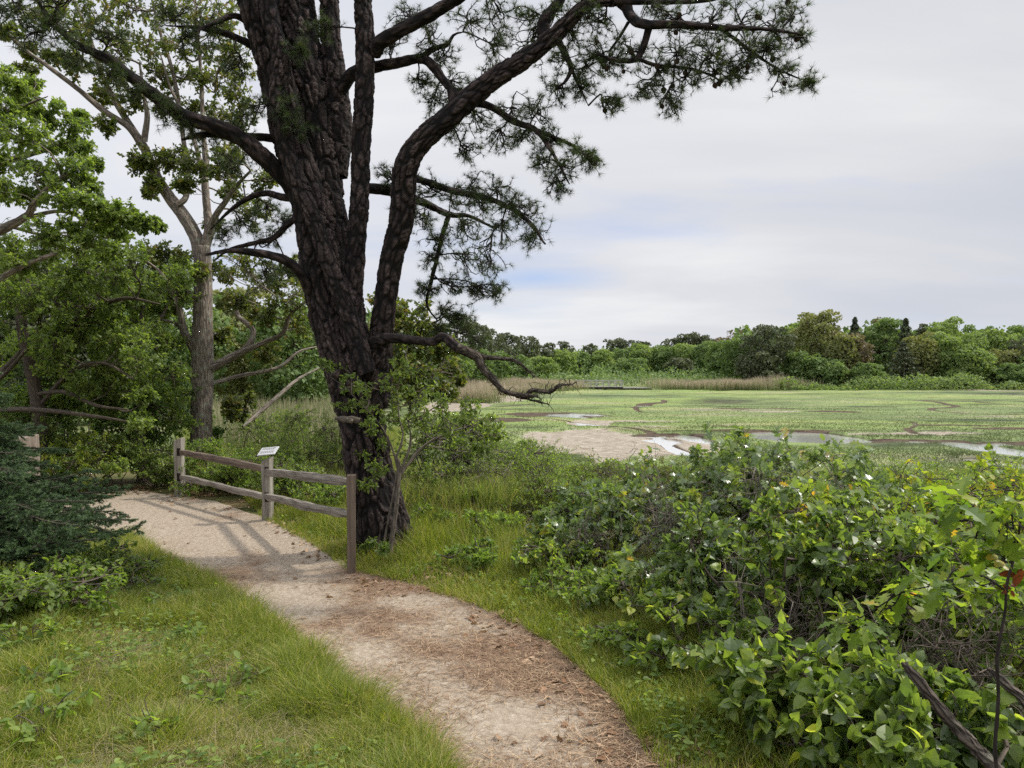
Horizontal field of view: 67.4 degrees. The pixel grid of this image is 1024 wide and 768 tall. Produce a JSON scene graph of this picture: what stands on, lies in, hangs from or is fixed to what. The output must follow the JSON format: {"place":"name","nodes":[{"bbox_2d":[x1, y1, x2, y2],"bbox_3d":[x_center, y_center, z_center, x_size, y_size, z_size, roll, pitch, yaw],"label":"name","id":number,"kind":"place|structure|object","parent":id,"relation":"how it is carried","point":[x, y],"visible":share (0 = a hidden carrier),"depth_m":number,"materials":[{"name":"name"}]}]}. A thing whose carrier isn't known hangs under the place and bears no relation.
{"place":"outdoors","nodes":[
{"label":"outdoors","id":0,"kind":"place"},
{"bbox_2d":[148,422,412,492],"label":"meadow grass","id":1,"kind":"structure","parent":0,"point":[391,434],"depth_m":14.20,"materials":[{"name":"plant"}]},
{"bbox_2d":[58,490,666,767],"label":"path","id":2,"kind":"structure","parent":0,"point":[192,519],"depth_m":5.48,"materials":[{"name":"gravel"}]},
{"bbox_2d":[102,508,765,767],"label":"needle litter","id":3,"kind":"object","parent":2,"relation":"on","point":[586,696],"visible":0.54,"depth_m":4.41,"materials":[{"name":"plant"}]},
{"bbox_2d":[0,467,774,767],"bbox_3d":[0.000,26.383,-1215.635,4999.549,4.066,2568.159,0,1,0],"label":"ground","id":4,"kind":"structure","parent":0,"point":[229,499],"depth_m":10.08,"materials":[{"name":"soil"}]},
{"bbox_2d":[0,610,63,646],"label":"seedling","id":5,"kind":"object","parent":4,"relation":"on","point":[48,622],"visible":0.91,"depth_m":4.68,"materials":[{"name":"green plant"}]},
{"bbox_2d":[0,563,65,622],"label":"leafy weed","id":6,"kind":"object","parent":4,"relation":"on","point":[43,589],"visible":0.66,"depth_m":5.06,"materials":[{"name":"green plant"}]},
{"bbox_2d":[0,372,88,469],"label":"thicket shrub","id":7,"kind":"object","parent":4,"relation":"on","point":[52,431],"visible":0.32,"depth_m":12.94,"materials":[{"name":"green plant"}]},
{"bbox_2d":[12,658,79,688],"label":"seedling","id":8,"kind":"object","parent":4,"relation":"on","point":[59,667],"visible":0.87,"depth_m":4.09,"materials":[{"name":"green plant"}]},
{"bbox_2d":[0,683,101,745],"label":"seedling","id":9,"kind":"object","parent":4,"relation":"on","point":[62,705],"visible":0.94,"depth_m":3.49,"materials":[{"name":"green plant"}]},
{"bbox_2d":[0,538,127,622],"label":"leafy weed","id":10,"kind":"object","parent":4,"relation":"on","point":[67,568],"visible":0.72,"depth_m":5.45,"materials":[{"name":"green plant"}]},
{"bbox_2d":[0,370,129,478],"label":"thicket shrub","id":11,"kind":"object","parent":4,"relation":"on","point":[96,426],"visible":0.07,"depth_m":14.09,"materials":[{"name":"green plant"}]},
{"bbox_2d":[0,371,145,570],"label":"spruce tree","id":12,"kind":"object","parent":4,"relation":"on","point":[34,519],"visible":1,"depth_m":6.16,"materials":[{"name":"green plant"}]},
{"bbox_2d":[39,423,128,490],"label":"bush","id":13,"kind":"object","parent":4,"relation":"on","point":[80,460],"visible":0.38,"depth_m":12.22,"materials":[{"name":"green plant"}]},
{"bbox_2d":[0,61,168,286],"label":"oak tree","id":14,"kind":"object","parent":4,"relation":"on","point":[100,217],"visible":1,"depth_m":9.57,"materials":[{"name":"green plant"}]},
{"bbox_2d":[0,239,175,476],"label":"maple tree","id":15,"kind":"object","parent":4,"relation":"on","point":[63,300],"visible":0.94,"depth_m":11.99,"materials":[{"name":"green plant"}]},
{"bbox_2d":[40,437,161,491],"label":"bush","id":16,"kind":"object","parent":4,"relation":"on","point":[108,468],"visible":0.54,"depth_m":12.37,"materials":[{"name":"green plant"}]},
{"bbox_2d":[58,537,169,593],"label":"leafy weed","id":17,"kind":"object","parent":4,"relation":"on","point":[136,560],"visible":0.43,"depth_m":6.41,"materials":[{"name":"green plant"}]},
{"bbox_2d":[79,253,208,483],"bbox_3d":[-6.560,-0.270,13.603,2.253,4.216,2.907,0,1,-16],"label":"maple tree","id":18,"kind":"object","parent":4,"relation":"on","point":[175,273],"visible":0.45,"depth_m":13.15,"materials":[{"name":"green plant"}]},
{"bbox_2d":[96,431,196,487],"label":"bush","id":19,"kind":"object","parent":4,"relation":"on","point":[156,479],"visible":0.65,"depth_m":12.56,"materials":[{"name":"green plant"}]},
{"bbox_2d":[118,690,183,742],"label":"seedling","id":20,"kind":"object","parent":4,"relation":"on","point":[143,720],"visible":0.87,"depth_m":3.42,"materials":[{"name":"green plant"}]},
{"bbox_2d":[0,0,319,462],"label":"oak tree","id":21,"kind":"object","parent":4,"relation":"on","point":[205,366],"visible":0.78,"depth_m":13.85,"materials":[{"name":"green plant"}]},
{"bbox_2d":[96,370,228,479],"bbox_3d":[-6.394,0.715,13.982,2.210,2.134,1.940,0,1,0],"label":"thicket shrub","id":22,"kind":"object","parent":4,"relation":"on","point":[155,435],"visible":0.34,"depth_m":13.79,"materials":[{"name":"green plant"}]},
{"bbox_2d":[157,434,256,497],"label":"bush","id":23,"kind":"object","parent":4,"relation":"on","point":[195,447],"visible":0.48,"depth_m":12.01,"materials":[{"name":"green plant"}]},
{"bbox_2d":[189,675,259,712],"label":"seedling","id":24,"kind":"object","parent":4,"relation":"on","point":[221,689],"visible":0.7,"depth_m":3.89,"materials":[{"name":"green plant"}]},
{"bbox_2d":[179,650,271,694],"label":"seedling","id":25,"kind":"object","parent":4,"relation":"on","point":[247,668],"visible":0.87,"depth_m":4.12,"materials":[{"name":"green plant"}]},
{"bbox_2d":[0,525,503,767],"bbox_3d":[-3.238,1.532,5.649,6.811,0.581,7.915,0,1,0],"label":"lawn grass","id":26,"kind":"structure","parent":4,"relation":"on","point":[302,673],"depth_m":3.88,"materials":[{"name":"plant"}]},
{"bbox_2d":[198,443,311,491],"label":"bush","id":27,"kind":"object","parent":4,"relation":"on","point":[253,458],"visible":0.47,"depth_m":11.49,"materials":[{"name":"green plant"}]},
{"bbox_2d":[0,527,517,767],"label":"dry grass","id":28,"kind":"structure","parent":4,"relation":"on","point":[209,751],"depth_m":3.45,"materials":[{"name":"plant"}]},
{"bbox_2d":[173,437,355,573],"bbox_3d":[-3.139,1.400,9.501,0.499,1.246,6.059,-1,2,-38],"label":"split rail fence","id":29,"kind":"object","parent":4,"relation":"on","point":[268,496],"visible":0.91,"depth_m":9.47,"materials":[{"name":"brown wood"}]},
{"bbox_2d":[220,408,321,454],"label":"wispy shrub","id":30,"kind":"object","parent":4,"relation":"on","point":[258,425],"visible":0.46,"depth_m":14.52,"materials":[{"name":"green plant"}]},
{"bbox_2d":[245,452,332,500],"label":"bush","id":31,"kind":"object","parent":4,"relation":"on","point":[282,483],"visible":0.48,"depth_m":10.73,"materials":[{"name":"green plant"}]},
{"bbox_2d":[258,401,345,474],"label":"wispy shrub","id":32,"kind":"object","parent":4,"relation":"on","point":[334,446],"visible":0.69,"depth_m":12.46,"materials":[{"name":"green plant"}]},
{"bbox_2d":[287,475,346,506],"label":"bush","id":33,"kind":"object","parent":4,"relation":"on","point":[322,492],"visible":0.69,"depth_m":9.76,"materials":[{"name":"green plant"}]},
{"bbox_2d":[337,291,469,475],"bbox_3d":[-1.620,0.118,12.872,2.070,3.489,2.127,1,1,24],"label":"oak tree","id":34,"kind":"object","parent":4,"relation":"on","point":[403,323],"visible":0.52,"depth_m":12.31,"materials":[{"name":"green plant"}]},
{"bbox_2d":[0,0,825,556],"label":"pitch pine","id":35,"kind":"object","parent":4,"relation":"on","point":[316,136],"visible":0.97,"depth_m":7.41,"materials":[{"name":"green plant"}]},
{"bbox_2d":[317,347,508,559],"bbox_3d":[-0.931,0.679,7.415,1.812,2.082,0.858,0,1,0],"label":"sapling","id":36,"kind":"object","parent":4,"relation":"on","point":[385,546],"visible":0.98,"depth_m":7.29,"materials":[{"name":"green plant"}]},
{"bbox_2d":[0,484,829,767],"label":"fallen leaves","id":37,"kind":"object","parent":4,"relation":"on","point":[531,682],"visible":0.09,"depth_m":4.91,"materials":[{"name":"brown plant"}]},
{"bbox_2d":[0,514,832,767],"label":"ground weeds","id":38,"kind":"object","parent":4,"relation":"on","point":[140,750],"visible":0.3,"depth_m":4.05,"materials":[{"name":"green plant"}]},
{"bbox_2d":[394,455,483,509],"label":"bank shrub","id":39,"kind":"object","parent":4,"relation":"on","point":[428,471],"visible":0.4,"depth_m":9.12,"materials":[{"name":"green plant"}]},
{"bbox_2d":[390,397,524,483],"bbox_3d":[-0.808,0.990,10.286,1.656,1.648,2.079,0,1,12],"label":"bank shrub","id":40,"kind":"object","parent":4,"relation":"on","point":[466,434],"visible":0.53,"depth_m":9.82,"materials":[{"name":"green plant"}]},
{"bbox_2d":[432,535,512,574],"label":"plant","id":41,"kind":"object","parent":4,"relation":"on","point":[483,557],"visible":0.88,"depth_m":6.93,"materials":[{"name":"green plant"}]},
{"bbox_2d":[434,447,514,489],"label":"bank shrub","id":42,"kind":"object","parent":4,"relation":"on","point":[472,471],"visible":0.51,"depth_m":9.45,"materials":[{"name":"green plant"}]},
{"bbox_2d":[461,508,525,536],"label":"plant","id":43,"kind":"object","parent":4,"relation":"on","point":[500,516],"visible":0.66,"depth_m":8.05,"materials":[{"name":"green plant"}]},
{"bbox_2d":[458,449,570,498],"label":"bank shrub","id":44,"kind":"object","parent":4,"relation":"on","point":[526,462],"visible":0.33,"depth_m":9.80,"materials":[{"name":"green plant"}]},
{"bbox_2d":[483,434,608,487],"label":"bank shrub","id":45,"kind":"object","parent":4,"relation":"on","point":[522,450],"visible":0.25,"depth_m":12.41,"materials":[{"name":"green plant"}]},
{"bbox_2d":[503,466,600,525],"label":"bank shrub","id":46,"kind":"object","parent":4,"relation":"on","point":[574,481],"visible":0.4,"depth_m":8.98,"materials":[{"name":"green plant"}]},
{"bbox_2d":[518,552,601,607],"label":"plant","id":47,"kind":"object","parent":4,"relation":"on","point":[558,586],"visible":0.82,"depth_m":5.89,"materials":[{"name":"green plant"}]},
{"bbox_2d":[510,530,622,586],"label":"heart leaf vine","id":48,"kind":"object","parent":4,"relation":"on","point":[549,548],"visible":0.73,"depth_m":6.40,"materials":[{"name":"green plant"}]},
{"bbox_2d":[556,497,622,571],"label":"dead shrub","id":49,"kind":"object","parent":4,"relation":"on","point":[592,535],"visible":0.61,"depth_m":6.40,"materials":[{"name":"brown plant"}]},
{"bbox_2d":[525,474,673,566],"bbox_3d":[0.770,1.310,7.131,1.257,0.976,1.416,-1,1,-32],"label":"scrub oak","id":50,"kind":"object","parent":4,"relation":"on","point":[602,508],"visible":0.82,"depth_m":6.88,"materials":[{"name":"plant"}]},
{"bbox_2d":[569,551,654,617],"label":"heart leaf vine","id":51,"kind":"object","parent":4,"relation":"on","point":[610,580],"visible":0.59,"depth_m":5.41,"materials":[{"name":"green plant"}]},
{"bbox_2d":[576,619,654,656],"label":"plant","id":52,"kind":"object","parent":4,"relation":"on","point":[601,632],"visible":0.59,"depth_m":4.74,"materials":[{"name":"green plant"}]},
{"bbox_2d":[238,473,1023,767],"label":"verge grass","id":53,"kind":"structure","parent":4,"relation":"on","point":[430,534],"depth_m":5.35,"materials":[{"name":"plant"}]},
{"bbox_2d":[566,451,701,495],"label":"bank shrub","id":54,"kind":"object","parent":4,"relation":"on","point":[663,473],"visible":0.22,"depth_m":12.01,"materials":[{"name":"green plant"}]},
{"bbox_2d":[611,456,742,559],"bbox_3d":[1.282,1.162,6.059,0.924,1.199,1.034,1,2,40],"label":"dead shrub","id":55,"kind":"object","parent":4,"relation":"on","point":[656,521],"visible":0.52,"depth_m":6.05,"materials":[{"name":"plant"}]},
{"bbox_2d":[613,518,778,626],"bbox_3d":[1.252,1.291,5.023,0.803,0.869,1.038,-1,2,-39],"label":"scrub oak","id":56,"kind":"object","parent":4,"relation":"on","point":[665,562],"visible":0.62,"depth_m":4.91,"materials":[{"name":"green plant"}]},
{"bbox_2d":[608,445,789,566],"bbox_3d":[1.647,1.173,6.655,1.525,1.252,1.772,0,1,0],"label":"scrub oak","id":57,"kind":"object","parent":4,"relation":"on","point":[698,497],"visible":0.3,"depth_m":6.46,"materials":[{"name":"plant"}]},
{"bbox_2d":[614,571,806,671],"bbox_3d":[1.101,1.461,4.400,0.990,0.618,0.959,0,1,0],"label":"heart leaf vine","id":58,"kind":"object","parent":4,"relation":"on","point":[660,602],"visible":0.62,"depth_m":4.39,"materials":[{"name":"green plant"}]},
{"bbox_2d":[668,552,846,648],"bbox_3d":[1.439,1.377,4.340,0.913,0.865,0.774,-1,1,-30],"label":"dead shrub","id":59,"kind":"object","parent":4,"relation":"on","point":[775,627],"visible":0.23,"depth_m":4.28,"materials":[{"name":"plant"}]},
{"bbox_2d":[701,444,816,535],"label":"dead shrub","id":60,"kind":"object","parent":4,"relation":"on","point":[757,485],"visible":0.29,"depth_m":5.98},
{"bbox_2d":[668,420,891,564],"bbox_3d":[2.330,1.073,6.393,1.940,1.534,1.784,0,1,0],"label":"scrub oak","id":61,"kind":"object","parent":4,"relation":"on","point":[724,457],"visible":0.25,"depth_m":6.26,"materials":[{"name":"plant"}]},
{"bbox_2d":[713,574,852,678],"bbox_3d":[1.480,1.399,3.858,0.639,0.855,0.957,-1,2,-38],"label":"dead shrub","id":62,"kind":"object","parent":4,"relation":"on","point":[817,634],"visible":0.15,"depth_m":4.01,"materials":[{"name":"wood"}]},
{"bbox_2d":[654,484,952,643],"bbox_3d":[1.659,1.157,4.585,1.566,1.185,1.296,0,1,0],"label":"heart leaf vine","id":63,"kind":"object","parent":4,"relation":"on","point":[800,536],"visible":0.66,"depth_m":4.35,"materials":[{"name":"green plant"}]},
{"bbox_2d":[670,609,947,767],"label":"heart leaf vine","id":64,"kind":"object","parent":4,"relation":"on","point":[747,670],"visible":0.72,"depth_m":3.33,"materials":[{"name":"green plant"}]},
{"bbox_2d":[731,478,927,586],"bbox_3d":[2.039,1.166,5.080,1.144,1.190,0.980,-1,1,-34],"label":"yellow shrub","id":65,"kind":"object","parent":4,"relation":"on","point":[908,497],"visible":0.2,"depth_m":5.00,"materials":[{"name":"green plant"}]},
{"bbox_2d":[723,454,992,616],"bbox_3d":[2.438,1.175,5.370,1.944,1.239,1.688,-1,2,-38],"label":"scrub oak","id":66,"kind":"object","parent":4,"relation":"on","point":[793,488],"visible":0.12,"depth_m":5.32,"materials":[{"name":"plant"}]},
{"bbox_2d":[762,496,1023,658],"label":"heart leaf vine","id":67,"kind":"object","parent":4,"relation":"on","point":[919,537],"visible":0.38,"depth_m":4.02,"materials":[{"name":"green plant"}]},
{"bbox_2d":[820,452,978,496],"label":"yellow shrub","id":68,"kind":"object","parent":4,"relation":"on","point":[896,471],"visible":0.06,"depth_m":8.10,"materials":[{"name":"green plant"}]},
{"bbox_2d":[785,629,1023,767],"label":"heart leaf vine","id":69,"kind":"object","parent":4,"relation":"on","point":[955,749],"visible":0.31,"depth_m":3.01,"materials":[{"name":"green plant"}]},
{"bbox_2d":[785,462,1023,657],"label":"yellow shrub","id":70,"kind":"object","parent":4,"relation":"on","point":[985,483],"visible":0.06,"depth_m":5.03,"materials":[{"name":"green plant"}]},
{"bbox_2d":[817,475,1023,767],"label":"oak sapling","id":71,"kind":"object","parent":4,"relation":"on","point":[950,518],"visible":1,"depth_m":2.45,"materials":[{"name":"green plant"}]},
{"bbox_2d":[831,646,1023,767],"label":"heart leaf vine","id":72,"kind":"object","parent":4,"relation":"on","point":[875,738],"visible":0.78,"depth_m":2.91,"materials":[{"name":"green plant"}]},
{"bbox_2d":[836,520,1023,691],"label":"thicket shrub","id":73,"kind":"object","parent":4,"relation":"on","point":[892,630],"visible":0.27,"depth_m":3.84,"materials":[{"name":"green plant"}]},
{"bbox_2d":[843,555,1023,736],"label":"dead shrub","id":74,"kind":"object","parent":4,"relation":"on","point":[976,676],"visible":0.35,"depth_m":3.34,"materials":[{"name":"brown plant"}]},
{"bbox_2d":[877,442,1023,558],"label":"yellow shrub","id":75,"kind":"object","parent":4,"relation":"on","point":[1016,477],"visible":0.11,"depth_m":6.14,"materials":[{"name":"green plant"}]},
{"bbox_2d":[901,662,1003,767],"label":"dead branch log","id":76,"kind":"object","parent":4,"relation":"on","point":[968,740],"visible":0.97,"depth_m":2.60,"materials":[{"name":"wood"}]},
{"bbox_2d":[392,454,567,525],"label":"rank grass","id":77,"kind":"structure","parent":0,"point":[504,495],"depth_m":8.87,"materials":[{"name":"plant"}]},
{"bbox_2d":[0,0,1023,351],"label":"sky","id":78,"kind":"structure","parent":0,"point":[896,191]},
{"bbox_2d":[14,369,1023,480],"bbox_3d":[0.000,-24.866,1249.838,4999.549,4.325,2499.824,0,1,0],"label":"marsh land","id":79,"kind":"structure","parent":0,"point":[603,443],"depth_m":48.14,"materials":[{"name":"plant"}]},
{"bbox_2d":[0,254,126,423],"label":"broadleaf tree","id":80,"kind":"object","parent":79,"relation":"on","point":[12,318],"visible":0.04,"depth_m":38.51,"materials":[{"name":"green plant"}]},
{"bbox_2d":[134,285,240,420],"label":"broadleaf tree","id":81,"kind":"object","parent":79,"relation":"on","point":[217,321],"visible":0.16,"depth_m":43.18,"materials":[{"name":"green plant"}]},
{"bbox_2d":[190,286,291,397],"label":"oak tree","id":82,"kind":"object","parent":79,"relation":"on","point":[240,384],"visible":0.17,"depth_m":48.61,"materials":[{"name":"green plant"}]},
{"bbox_2d":[212,393,341,449],"bbox_3d":[-10.384,1.380,36.379,10.137,1.919,27.334,0,1,-17],"label":"reed bed","id":83,"kind":"object","parent":79,"relation":"on","point":[307,404],"visible":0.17,"depth_m":30.04,"materials":[{"name":"plant"}]},
{"bbox_2d":[235,297,328,405],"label":"broadleaf tree","id":84,"kind":"object","parent":79,"relation":"on","point":[274,384],"visible":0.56,"depth_m":44.71,"materials":[{"name":"green plant"}]},
{"bbox_2d":[11,362,1001,414],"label":"undergrowth","id":85,"kind":"object","parent":79,"relation":"on","point":[628,377],"visible":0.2,"depth_m":125.77,"materials":[{"name":"plant"}]},
{"bbox_2d":[1,307,1014,398],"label":"distant woods","id":86,"kind":"object","parent":79,"relation":"on","point":[748,331],"visible":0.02,"depth_m":129.68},
{"bbox_2d":[430,373,839,403],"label":"reed bed","id":87,"kind":"object","parent":79,"relation":"on","point":[480,390],"visible":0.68,"depth_m":101.37,"materials":[{"name":"plant"}]},
{"bbox_2d":[298,456,1023,557],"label":"bank grass","id":88,"kind":"structure","parent":79,"relation":"on","point":[473,503],"depth_m":10.32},
{"bbox_2d":[715,334,761,380],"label":"broadleaf tree","id":89,"kind":"object","parent":79,"relation":"on","point":[730,348],"visible":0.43,"depth_m":120.82,"materials":[{"name":"green plant"}]},
{"bbox_2d":[732,350,784,380],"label":"pine tree","id":90,"kind":"object","parent":79,"relation":"on","point":[764,361],"visible":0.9,"depth_m":108.72,"materials":[{"name":"green plant"}]},
{"bbox_2d":[737,324,797,376],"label":"pine tree","id":91,"kind":"object","parent":79,"relation":"on","point":[766,335],"visible":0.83,"depth_m":110.19,"materials":[{"name":"green plant"}]},
{"bbox_2d":[781,350,825,384],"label":"broadleaf tree","id":92,"kind":"object","parent":79,"relation":"on","point":[802,362],"visible":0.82,"depth_m":109.14,"materials":[{"name":"green plant"}]},
{"bbox_2d":[789,309,847,364],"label":"oak tree","id":93,"kind":"object","parent":79,"relation":"on","point":[812,326],"visible":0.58,"depth_m":114.24,"materials":[{"name":"green plant"}]},
{"bbox_2d":[810,357,849,385],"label":"broadleaf tree","id":94,"kind":"object","parent":79,"relation":"on","point":[836,366],"visible":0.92,"depth_m":107.77,"materials":[{"name":"green plant"}]},
{"bbox_2d":[817,332,864,383],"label":"oak tree","id":95,"kind":"object","parent":79,"relation":"on","point":[843,340],"visible":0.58,"depth_m":110.08,"materials":[{"name":"green plant"}]},
{"bbox_2d":[860,317,905,374],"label":"broadleaf tree","id":96,"kind":"object","parent":79,"relation":"on","point":[882,330],"visible":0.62,"depth_m":120.09,"materials":[{"name":"green plant"}]},
{"bbox_2d":[773,372,1023,390],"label":"marsh scrub","id":97,"kind":"object","parent":79,"relation":"on","point":[939,380],"visible":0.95,"depth_m":104.34,"materials":[{"name":"plant"}]},
{"bbox_2d":[883,341,934,389],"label":"spruce tree","id":98,"kind":"object","parent":79,"relation":"on","point":[902,345],"visible":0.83,"depth_m":109.47,"materials":[{"name":"green plant"}]},
{"bbox_2d":[890,331,950,377],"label":"oak tree","id":99,"kind":"object","parent":79,"relation":"on","point":[919,346],"visible":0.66,"depth_m":110.33,"materials":[{"name":"green plant"}]},
{"bbox_2d":[920,316,963,363],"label":"broadleaf tree","id":100,"kind":"object","parent":79,"relation":"on","point":[947,326],"visible":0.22,"depth_m":120.08,"materials":[{"name":"green plant"}]},
{"bbox_2d":[920,330,995,380],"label":"broadleaf tree","id":101,"kind":"object","parent":79,"relation":"on","point":[969,349],"visible":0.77,"depth_m":109.32,"materials":[{"name":"green plant"}]},
{"bbox_2d":[944,351,998,383],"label":"broadleaf tree","id":102,"kind":"object","parent":79,"relation":"on","point":[989,370],"visible":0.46,"depth_m":108.04,"materials":[{"name":"green plant"}]},
{"bbox_2d":[982,329,1023,352],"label":"broadleaf tree","id":103,"kind":"object","parent":79,"relation":"on","point":[1002,340],"visible":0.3,"depth_m":117.42,"materials":[{"name":"green plant"}]},
{"bbox_2d":[990,362,1023,385],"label":"bush","id":104,"kind":"object","parent":79,"relation":"on","point":[1007,371],"visible":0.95,"depth_m":106.81,"materials":[{"name":"green plant"}]},
{"bbox_2d":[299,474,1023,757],"bbox_3d":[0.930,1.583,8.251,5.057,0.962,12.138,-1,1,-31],"label":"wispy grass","id":105,"kind":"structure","parent":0,"point":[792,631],"depth_m":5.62,"materials":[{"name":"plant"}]},
{"bbox_2d":[547,394,1023,468],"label":"water","id":106,"kind":"structure","parent":0,"point":[666,444],"depth_m":32.95,"materials":[{"name":"white liquid"}]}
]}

